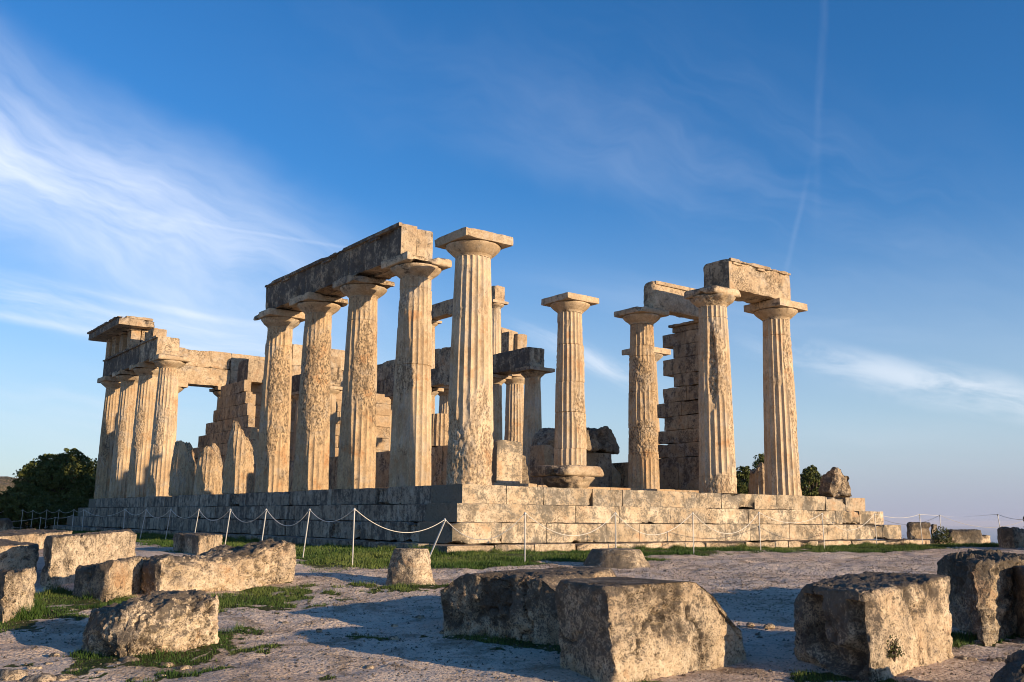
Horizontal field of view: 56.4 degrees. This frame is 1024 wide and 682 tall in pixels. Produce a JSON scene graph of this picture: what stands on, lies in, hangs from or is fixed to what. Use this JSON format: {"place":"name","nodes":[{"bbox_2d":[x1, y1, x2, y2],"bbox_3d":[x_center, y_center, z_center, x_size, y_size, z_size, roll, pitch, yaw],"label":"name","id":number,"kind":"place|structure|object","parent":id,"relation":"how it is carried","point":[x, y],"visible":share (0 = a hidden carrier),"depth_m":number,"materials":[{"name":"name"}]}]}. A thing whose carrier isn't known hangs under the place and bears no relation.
{"place":"outdoors","nodes":[
{"label":"outdoors","id":0,"kind":"place"},
{"bbox_2d":[0,476,27,522],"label":"hill","id":1,"kind":"structure","parent":0,"point":[5,481],"depth_m":318.32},
{"bbox_2d":[178,382,187,392],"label":"temple column","id":2,"kind":"structure","parent":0,"point":[181,386],"depth_m":43.55,"materials":[{"name":"stone"}]},
{"bbox_2d":[179,366,229,387],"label":"architrave","id":3,"kind":"object","parent":2,"relation":"on","point":[194,376],"visible":0.73,"depth_m":44.35,"materials":[{"name":"stone"}]},
{"bbox_2d":[179,347,230,369],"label":"frieze block","id":4,"kind":"structure","parent":3,"relation":"on","point":[213,359],"depth_m":44.57,"materials":[{"name":"stone"}]},
{"bbox_2d":[292,344,302,365],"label":"frieze block","id":5,"kind":"structure","parent":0,"point":[296,354],"depth_m":44.27,"materials":[{"name":"stone"}]},
{"bbox_2d":[329,386,342,456],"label":"column","id":6,"kind":"structure","parent":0,"point":[335,391],"depth_m":35.69,"materials":[{"name":"stone"}]},
{"bbox_2d":[291,368,341,392],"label":"architrave","id":7,"kind":"object","parent":6,"relation":"on","point":[335,379],"visible":0.22,"depth_m":36.04,"materials":[{"name":"stone"}]},
{"bbox_2d":[331,349,344,370],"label":"frieze block","id":8,"kind":"structure","parent":7,"relation":"on","point":[338,353],"depth_m":45.60,"materials":[{"name":"stone"}]},
{"bbox_2d":[387,400,392,450],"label":"temple column","id":9,"kind":"structure","parent":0,"point":[391,404],"depth_m":47.43,"materials":[{"name":"stone"}]},
{"bbox_2d":[384,379,389,393],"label":"architrave","id":10,"kind":"object","parent":9,"relation":"on","point":[387,387],"visible":0.05,"depth_m":47.62,"materials":[{"name":"stone"}]},
{"bbox_2d":[385,360,394,379],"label":"frieze block","id":11,"kind":"structure","parent":10,"relation":"on","point":[389,368],"depth_m":47.65,"materials":[{"name":"stone"}]},
{"bbox_2d":[492,299,508,354],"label":"column","id":12,"kind":"structure","parent":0,"point":[497,305],"depth_m":33.01,"materials":[{"name":"stone"}]},
{"bbox_2d":[491,285,504,300],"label":"architrave","id":13,"kind":"object","parent":12,"relation":"on","point":[498,292],"visible":0.25,"depth_m":33.16,"materials":[{"name":"stone"}]},
{"bbox_2d":[492,374,511,439],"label":"column","id":14,"kind":"structure","parent":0,"point":[499,381],"depth_m":32.46,"materials":[{"name":"stone"}]},
{"bbox_2d":[0,530,1019,681],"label":"grass","id":15,"kind":"structure","parent":0,"point":[382,561],"depth_m":14.75,"materials":[{"name":"green plant"}]},
{"bbox_2d":[0,526,1023,681],"bbox_3d":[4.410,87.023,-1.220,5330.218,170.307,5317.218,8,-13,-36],"label":"ground","id":16,"kind":"structure","parent":0,"point":[532,669],"depth_m":8.63,"materials":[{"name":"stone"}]},
{"bbox_2d":[0,518,12,530],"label":"fallen block","id":17,"kind":"object","parent":16,"relation":"on","point":[6,523],"depth_m":29.52,"materials":[{"name":"stone"}]},
{"bbox_2d":[0,669,28,680],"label":"loose stone","id":18,"kind":"object","parent":16,"relation":"on","point":[12,674],"visible":0.83,"depth_m":6.81,"materials":[{"name":"stone"}]},
{"bbox_2d":[0,567,36,622],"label":"fallen block","id":19,"kind":"object","parent":16,"relation":"on","point":[17,588],"depth_m":9.37,"materials":[{"name":"stone"}]},
{"bbox_2d":[0,539,38,570],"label":"fallen slab","id":20,"kind":"structure","parent":16,"relation":"on","point":[14,555],"depth_m":12.71,"materials":[{"name":"stone"}]},
{"bbox_2d":[0,482,52,527],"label":"pine tree","id":21,"kind":"object","parent":16,"relation":"on","point":[31,489],"visible":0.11,"depth_m":45.92,"materials":[{"name":"green plant"}]},
{"bbox_2d":[0,528,71,548],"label":"fallen slab","id":22,"kind":"structure","parent":16,"relation":"on","point":[34,536],"depth_m":18.14,"materials":[{"name":"stone"}]},
{"bbox_2d":[21,674,56,681],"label":"loose stone","id":23,"kind":"object","parent":16,"relation":"on","point":[40,678],"visible":0.98,"depth_m":6.75,"materials":[{"name":"stone"}]},
{"bbox_2d":[0,491,89,528],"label":"bush","id":24,"kind":"object","parent":16,"relation":"on","point":[12,506],"visible":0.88,"depth_m":42.13,"materials":[{"name":"green plant"}]},
{"bbox_2d":[10,448,97,523],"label":"pine tree","id":25,"kind":"object","parent":16,"relation":"on","point":[70,472],"visible":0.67,"depth_m":48.25,"materials":[{"name":"green plant"}]},
{"bbox_2d":[40,529,136,587],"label":"fallen slab","id":26,"kind":"structure","parent":16,"relation":"on","point":[65,556],"depth_m":12.49,"materials":[{"name":"stone"}]},
{"bbox_2d":[72,556,152,601],"bbox_3d":[-4.662,2.857,11.469,0.742,0.576,1.710,-1,-11,9],"label":"fallen block","id":27,"kind":"object","parent":16,"relation":"on","point":[107,580],"depth_m":10.86,"materials":[{"name":"stone"}]},
{"bbox_2d":[81,589,219,657],"bbox_3d":[-3.092,2.443,8.150,1.017,0.614,1.153,8,-13,-36],"label":"rock","id":28,"kind":"object","parent":16,"relation":"on","point":[176,620],"visible":0.82,"depth_m":7.77,"materials":[{"name":"stone"}]},
{"bbox_2d":[173,533,222,554],"bbox_3d":[-5.937,3.841,18.055,0.949,0.422,2.725,8,-13,-36],"label":"fallen block","id":29,"kind":"object","parent":16,"relation":"on","point":[196,543],"depth_m":17.32,"materials":[{"name":"stone"}]},
{"bbox_2d":[140,538,295,594],"bbox_3d":[-3.736,2.919,12.157,1.317,0.774,2.584,-7,-13,34],"label":"rock","id":30,"kind":"object","parent":16,"relation":"on","point":[266,562],"visible":0.7,"depth_m":11.57,"materials":[{"name":"stone"}]},
{"bbox_2d":[82,508,445,564],"bbox_3d":[-9.177,4.853,24.770,1.939,1.020,24.755,8,-13,-36],"label":"rope barrier","id":31,"kind":"object","parent":16,"relation":"on","point":[309,510],"visible":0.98,"depth_m":16.07,"materials":[{"name":"grey fabric"}]},
{"bbox_2d":[385,548,434,585],"bbox_3d":[-1.325,2.982,12.431,0.715,0.573,0.740,8,-13,-36],"label":"stone stump","id":32,"kind":"object","parent":16,"relation":"on","point":[407,566],"visible":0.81,"depth_m":12.22,"materials":[{"name":"stone"}]},
{"bbox_2d":[50,483,949,554],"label":"temple platform","id":33,"kind":"structure","parent":16,"relation":"on","point":[478,511],"depth_m":22.04,"materials":[{"name":"stone"}]},
{"bbox_2d":[94,376,120,498],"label":"temple column","id":34,"kind":"structure","parent":33,"relation":"on","point":[111,384],"depth_m":41.53,"materials":[{"name":"stone"}]},
{"bbox_2d":[103,352,121,375],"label":"architrave","id":35,"kind":"object","parent":34,"relation":"on","point":[112,363],"visible":0.45,"depth_m":41.45,"materials":[{"name":"stone"}]},
{"bbox_2d":[105,328,148,358],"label":"frieze","id":36,"kind":"object","parent":35,"relation":"on","point":[130,337],"visible":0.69,"depth_m":40.70,"materials":[{"name":"stone"}]},
{"bbox_2d":[87,316,154,341],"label":"cornice","id":37,"kind":"structure","parent":36,"relation":"on","point":[110,328],"depth_m":40.01,"materials":[{"name":"stone"}]},
{"bbox_2d":[108,370,138,497],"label":"temple column","id":38,"kind":"structure","parent":33,"relation":"on","point":[119,475],"depth_m":39.70,"materials":[{"name":"stone"}]},
{"bbox_2d":[126,362,158,497],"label":"temple column","id":39,"kind":"structure","parent":33,"relation":"on","point":[147,373],"depth_m":37.70,"materials":[{"name":"stone"}]},
{"bbox_2d":[120,344,139,370],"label":"architrave","id":40,"kind":"object","parent":39,"relation":"on","point":[130,355],"visible":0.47,"depth_m":39.32,"materials":[{"name":"stone"}]},
{"bbox_2d":[144,328,166,340],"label":"frieze block","id":41,"kind":"structure","parent":40,"relation":"on","point":[150,333],"depth_m":38.56,"materials":[{"name":"stone"}]},
{"bbox_2d":[146,354,190,496],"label":"temple column","id":42,"kind":"structure","parent":33,"relation":"on","point":[164,432],"depth_m":35.73,"materials":[{"name":"stone"}]},
{"bbox_2d":[138,335,179,362],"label":"architrave","id":43,"kind":"object","parent":42,"relation":"on","point":[151,347],"visible":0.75,"depth_m":36.90,"materials":[{"name":"stone"}]},
{"bbox_2d":[168,440,196,495],"bbox_3d":[-11.555,4.481,33.707,0.952,1.950,0.957,8,-13,-36],"label":"column stump","id":44,"kind":"object","parent":33,"relation":"on","point":[182,472],"visible":0.9,"depth_m":33.35,"materials":[{"name":"stone"}]},
{"bbox_2d":[193,443,222,494],"bbox_3d":[-10.007,4.230,31.670,0.957,1.730,0.952,8,-13,-36],"label":"column stump","id":45,"kind":"object","parent":33,"relation":"on","point":[208,475],"visible":0.95,"depth_m":31.32,"materials":[{"name":"stone"}]},
{"bbox_2d":[193,380,258,479],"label":"stepped wall","id":46,"kind":"structure","parent":33,"relation":"on","point":[236,401],"depth_m":37.45,"materials":[{"name":"stone"}]},
{"bbox_2d":[237,359,264,384],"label":"architrave","id":47,"kind":"object","parent":46,"relation":"on","point":[252,370],"depth_m":37.60,"materials":[{"name":"stone"}]},
{"bbox_2d":[228,353,264,370],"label":"frieze block","id":48,"kind":"structure","parent":47,"relation":"on","point":[236,359],"depth_m":45.44,"materials":[{"name":"stone"}]},
{"bbox_2d":[222,421,253,493],"bbox_3d":[-8.464,3.614,29.715,0.954,2.257,0.958,8,-13,-36],"label":"column stump","id":49,"kind":"object","parent":33,"relation":"on","point":[238,474],"visible":0.99,"depth_m":29.34,"materials":[{"name":"stone"}]},
{"bbox_2d":[253,308,304,492],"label":"temple column","id":50,"kind":"structure","parent":33,"relation":"on","point":[272,467],"depth_m":27.67,"materials":[{"name":"stone"}]},
{"bbox_2d":[291,391,298,460],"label":"column","id":51,"kind":"structure","parent":33,"relation":"on","point":[295,395],"depth_m":37.46,"materials":[{"name":"stone"}]},
{"bbox_2d":[289,292,347,490],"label":"temple column","id":52,"kind":"structure","parent":33,"relation":"on","point":[311,456],"depth_m":25.65,"materials":[{"name":"stone"}]},
{"bbox_2d":[265,267,305,309],"bbox_3d":[-6.355,-1.424,27.438,0.517,0.841,2.717,8,-13,-36],"label":"architrave","id":53,"kind":"object","parent":52,"relation":"on","point":[282,291],"visible":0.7,"depth_m":27.30,"materials":[{"name":"stone"}]},
{"bbox_2d":[251,384,390,460],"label":"cross wall","id":54,"kind":"structure","parent":33,"relation":"on","point":[383,409],"depth_m":40.33,"materials":[{"name":"stone"}]},
{"bbox_2d":[253,445,447,491],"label":"orthostate wall","id":55,"kind":"structure","parent":33,"relation":"on","point":[439,456],"depth_m":27.31,"materials":[{"name":"stone"}]},
{"bbox_2d":[431,413,448,446],"bbox_3d":[-1.908,2.423,25.822,0.732,0.860,0.732,8,-13,-36],"label":"column drum","id":56,"kind":"object","parent":55,"relation":"on","point":[439,428],"depth_m":25.51,"materials":[{"name":"stone"}]},
{"bbox_2d":[438,387,448,413],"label":"temple column","id":57,"kind":"structure","parent":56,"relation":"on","point":[443,404],"depth_m":43.52,"materials":[{"name":"stone"}]},
{"bbox_2d":[333,275,394,488],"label":"temple column","id":58,"kind":"structure","parent":33,"relation":"on","point":[356,469],"depth_m":23.65,"materials":[{"name":"stone"}]},
{"bbox_2d":[304,247,349,295],"bbox_3d":[-4.764,-1.791,25.370,0.514,0.846,2.551,8,-13,-36],"label":"architrave","id":59,"kind":"object","parent":58,"relation":"on","point":[322,275],"visible":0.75,"depth_m":25.28,"materials":[{"name":"stone"}]},
{"bbox_2d":[369,229,432,279],"bbox_3d":[-2.830,-2.074,23.640,0.464,0.803,2.570,8,-13,-36],"label":"architrave","id":60,"kind":"object","parent":58,"relation":"on","point":[424,247],"visible":0.25,"depth_m":22.69,"materials":[{"name":"stone"}]},
{"bbox_2d":[385,393,392,449],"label":"column","id":61,"kind":"structure","parent":33,"relation":"on","point":[390,395],"depth_m":37.62,"materials":[{"name":"stone"}]},
{"bbox_2d":[390,365,449,392],"bbox_3d":[-3.255,1.487,36.396,0.599,0.688,4.540,8,-13,-36],"label":"architrave","id":62,"kind":"object","parent":61,"relation":"on","point":[440,376],"visible":0.29,"depth_m":35.26,"materials":[{"name":"stone"}]},
{"bbox_2d":[431,320,441,368],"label":"column","id":63,"kind":"structure","parent":62,"relation":"on","point":[434,323],"depth_m":36.41,"materials":[{"name":"stone"}]},
{"bbox_2d":[431,299,452,319],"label":"architrave","id":64,"kind":"object","parent":63,"relation":"on","point":[440,310],"visible":0.53,"depth_m":35.74,"materials":[{"name":"stone"}]},
{"bbox_2d":[381,251,451,486],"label":"temple column","id":65,"kind":"structure","parent":33,"relation":"on","point":[410,457],"depth_m":21.64,"materials":[{"name":"stone"}]},
{"bbox_2d":[347,222,416,276],"bbox_3d":[-3.209,-2.152,23.349,0.518,0.841,2.603,8,-13,-36],"label":"architrave","id":66,"kind":"object","parent":65,"relation":"on","point":[369,254],"visible":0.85,"depth_m":23.03,"materials":[{"name":"stone"}]},
{"bbox_2d":[435,227,512,484],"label":"temple column","id":67,"kind":"structure","parent":33,"relation":"on","point":[473,252],"depth_m":19.80,"materials":[{"name":"stone"}]},
{"bbox_2d":[491,440,522,482],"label":"wall end block","id":68,"kind":"structure","parent":33,"relation":"on","point":[506,461],"depth_m":23.00,"materials":[{"name":"stone"}]},
{"bbox_2d":[504,374,524,453],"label":"temple column","id":69,"kind":"structure","parent":33,"relation":"on","point":[514,408],"depth_m":39.40,"materials":[{"name":"stone"}]},
{"bbox_2d":[522,454,529,483],"bbox_3d":[0.174,3.425,25.174,0.759,1.176,0.738,8,-13,-36],"label":"fallen block","id":70,"kind":"object","parent":33,"relation":"on","point":[525,478],"depth_m":24.90,"materials":[{"name":"stone"}]},
{"bbox_2d":[511,366,554,475],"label":"column","id":71,"kind":"structure","parent":33,"relation":"on","point":[532,416],"depth_m":30.77,"materials":[{"name":"stone"}]},
{"bbox_2d":[493,347,543,375],"bbox_3d":[-0.509,0.856,32.877,0.699,0.700,4.460,8,-13,-36],"label":"architrave","id":72,"kind":"object","parent":71,"relation":"on","point":[505,363],"visible":0.42,"depth_m":31.48,"materials":[{"name":"stone"}]},
{"bbox_2d":[514,334,526,349],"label":"frieze pillar","id":73,"kind":"structure","parent":72,"relation":"on","point":[520,341],"depth_m":40.04,"materials":[{"name":"stone"}]},
{"bbox_2d":[529,445,553,484],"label":"support block","id":74,"kind":"structure","parent":33,"relation":"on","point":[540,455],"depth_m":27.44,"materials":[{"name":"stone"}]},
{"bbox_2d":[530,465,603,488],"bbox_3d":[1.249,3.086,21.595,1.248,0.514,1.246,8,-13,-36],"label":"fallen capital","id":75,"kind":"object","parent":33,"relation":"on","point":[571,476],"visible":0.93,"depth_m":21.18,"materials":[{"name":"stone"}]},
{"bbox_2d":[586,452,611,486],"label":"support block","id":76,"kind":"structure","parent":33,"relation":"on","point":[603,461],"depth_m":29.28,"materials":[{"name":"stone"}]},
{"bbox_2d":[531,426,619,453],"bbox_3d":[2.040,2.949,29.068,1.057,0.869,3.816,-9,-14,42],"label":"fallen block","id":77,"kind":"object","parent":76,"relation":"on","point":[601,439],"depth_m":29.04,"materials":[{"name":"stone"}]},
{"bbox_2d":[612,464,620,487],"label":"fallen block","id":78,"kind":"object","parent":33,"relation":"on","point":[616,478],"depth_m":29.91,"materials":[{"name":"stone"}]},
{"bbox_2d":[612,462,627,487],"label":"wall","id":79,"kind":"structure","parent":33,"relation":"on","point":[622,468],"depth_m":30.04,"materials":[{"name":"stone"}]},
{"bbox_2d":[614,306,668,488],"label":"temple column","id":80,"kind":"structure","parent":33,"relation":"on","point":[643,463],"depth_m":26.40,"materials":[{"name":"stone"}]},
{"bbox_2d":[644,281,698,319],"bbox_3d":[4.792,-1.150,27.729,2.356,0.841,0.472,8,-13,-36],"label":"architrave","id":81,"kind":"object","parent":80,"relation":"on","point":[669,297],"visible":0.64,"depth_m":27.30,"materials":[{"name":"stone"}]},
{"bbox_2d":[622,347,670,458],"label":"temple column","id":82,"kind":"structure","parent":33,"relation":"on","point":[660,353],"depth_m":33.58,"materials":[{"name":"stone"}]},
{"bbox_2d":[657,323,698,489],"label":"porch wall","id":83,"kind":"structure","parent":33,"relation":"on","point":[678,411],"depth_m":28.40,"materials":[{"name":"stone"}]},
{"bbox_2d":[684,285,740,493],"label":"temple column","id":84,"kind":"structure","parent":33,"relation":"on","point":[717,467],"depth_m":24.36,"materials":[{"name":"stone"}]},
{"bbox_2d":[748,462,764,494],"bbox_3d":[7.694,4.260,29.232,0.953,1.100,0.950,8,-13,-36],"label":"column stump","id":85,"kind":"object","parent":33,"relation":"on","point":[756,485],"visible":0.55,"depth_m":28.95,"materials":[{"name":"stone"}]},
{"bbox_2d":[744,298,807,495],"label":"temple column","id":86,"kind":"structure","parent":33,"relation":"on","point":[781,452],"depth_m":25.90,"materials":[{"name":"stone"}]},
{"bbox_2d":[703,258,790,303],"bbox_3d":[6.439,-1.566,26.037,2.583,0.844,0.954,8,-13,-36],"label":"architrave","id":87,"kind":"object","parent":86,"relation":"on","point":[753,283],"visible":0.82,"depth_m":25.55,"materials":[{"name":"stone"}]},
{"bbox_2d":[818,467,851,497],"bbox_3d":[9.242,4.049,27.201,0.890,0.903,0.798,8,-13,-36],"label":"broken lump","id":88,"kind":"object","parent":33,"relation":"on","point":[834,482],"visible":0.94,"depth_m":26.92,"materials":[{"name":"stone"}]},
{"bbox_2d":[440,566,616,644],"bbox_3d":[0.218,2.613,9.467,1.372,0.688,2.176,-4,-11,22],"label":"fallen block","id":89,"kind":"object","parent":16,"relation":"on","point":[517,604],"depth_m":8.64,"materials":[{"name":"stone"}]},
{"bbox_2d":[583,548,649,568],"bbox_3d":[1.642,3.478,15.154,1.195,0.371,1.198,8,-13,-36],"label":"stone disc","id":90,"kind":"object","parent":16,"relation":"on","point":[622,558],"visible":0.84,"depth_m":14.79,"materials":[{"name":"stone"}]},
{"bbox_2d":[555,577,746,681],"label":"fallen block","id":91,"kind":"object","parent":16,"relation":"on","point":[620,629],"depth_m":7.09,"materials":[{"name":"stone"}]},
{"bbox_2d":[430,512,1023,561],"bbox_3d":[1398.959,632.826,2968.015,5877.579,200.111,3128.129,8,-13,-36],"label":"rope barrier","id":92,"kind":"object","parent":16,"relation":"on","point":[525,513],"visible":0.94,"depth_m":18.52,"materials":[{"name":"grey fabric"}]},
{"bbox_2d":[736,466,749,493],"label":"pine tree","id":93,"kind":"object","parent":16,"relation":"on","point":[743,476],"visible":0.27,"depth_m":45.40,"materials":[{"name":"green plant"}]},
{"bbox_2d":[800,464,821,495],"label":"pine tree","id":94,"kind":"object","parent":16,"relation":"on","point":[810,474],"visible":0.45,"depth_m":49.18,"materials":[{"name":"green plant"}]},
{"bbox_2d":[794,571,953,681],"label":"fallen block","id":95,"kind":"object","parent":16,"relation":"on","point":[848,624],"depth_m":7.42,"materials":[{"name":"stone"}]},
{"bbox_2d":[886,634,904,661],"bbox_3d":[2.831,2.277,7.087,0.228,0.196,0.104,8,-13,-36],"label":"sprig","id":96,"kind":"object","parent":95,"relation":"attached to","point":[895,654],"depth_m":7.08,"materials":[{"name":"green plant"}]},
{"bbox_2d":[906,522,930,538],"bbox_3d":[11.893,5.672,27.899,1.102,0.772,0.569,4,-11,-18],"label":"fallen block","id":97,"kind":"object","parent":16,"relation":"on","point":[914,529],"depth_m":27.64,"materials":[{"name":"stone"}]},
{"bbox_2d":[931,526,952,543],"bbox_3d":[12.133,5.514,26.978,0.604,0.584,0.623,8,-13,-36],"label":"shrub","id":98,"kind":"object","parent":16,"relation":"on","point":[940,536],"visible":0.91,"depth_m":26.93,"materials":[{"name":"green plant"}]},
{"bbox_2d":[945,529,981,543],"bbox_3d":[13.185,5.777,27.876,1.362,0.570,0.604,3,-11,-13],"label":"fallen block","id":99,"kind":"object","parent":16,"relation":"on","point":[960,536],"depth_m":27.62,"materials":[{"name":"stone"}]},
{"bbox_2d":[937,549,1023,646],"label":"fallen block","id":100,"kind":"object","parent":16,"relation":"on","point":[981,600],"depth_m":8.98,"materials":[{"name":"stone"}]},
{"bbox_2d":[997,526,1014,548],"bbox_3d":[12.489,5.031,24.158,0.286,0.670,0.818,-3,-11,16],"label":"fallen block","id":101,"kind":"object","parent":16,"relation":"on","point":[1005,537],"depth_m":23.94,"materials":[{"name":"stone"}]},
{"bbox_2d":[990,649,1023,681],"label":"rock","id":102,"kind":"object","parent":16,"relation":"on","point":[1012,670],"visible":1,"depth_m":6.01,"materials":[{"name":"stone"}]},
{"bbox_2d":[1011,565,1023,637],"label":"fallen block","id":103,"kind":"object","parent":16,"relation":"on","point":[1017,587],"depth_m":8.98,"materials":[{"name":"stone"}]},
{"bbox_2d":[1011,527,1023,548],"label":"fallen block","id":104,"kind":"object","parent":16,"relation":"on","point":[1018,533],"depth_m":23.87,"materials":[{"name":"stone"}]},
{"bbox_2d":[0,0,1023,525],"label":"sky","id":105,"kind":"structure","parent":0,"point":[167,162],"materials":[{"name":"blue"}]},
{"bbox_2d":[541,292,598,465],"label":"temple column","id":106,"kind":"structure","parent":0,"point":[570,444],"depth_m":25.00,"materials":[{"name":"stone"}]},
{"bbox_2d":[857,525,1023,543],"bbox_3d":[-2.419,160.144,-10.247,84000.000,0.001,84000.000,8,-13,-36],"label":"sea","id":107,"kind":"structure","parent":0,"point":[992,532],"depth_m":21459.08,"materials":[{"name":"blue liquid"}]},
{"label":"architrave","id":108,"kind":"object","parent":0,"visible":0},
{"bbox_2d":[501,331,514,352],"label":"frieze block","id":109,"kind":"structure","parent":108,"relation":"on","point":[507,341],"depth_m":40.04,"materials":[{"name":"stone"}]},
{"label":"architrave","id":110,"kind":"object","parent":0,"visible":0},
{"bbox_2d":[441,347,450,365],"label":"frieze block","id":111,"kind":"structure","parent":110,"relation":"on","point":[445,355],"depth_m":43.70,"materials":[{"name":"stone"}]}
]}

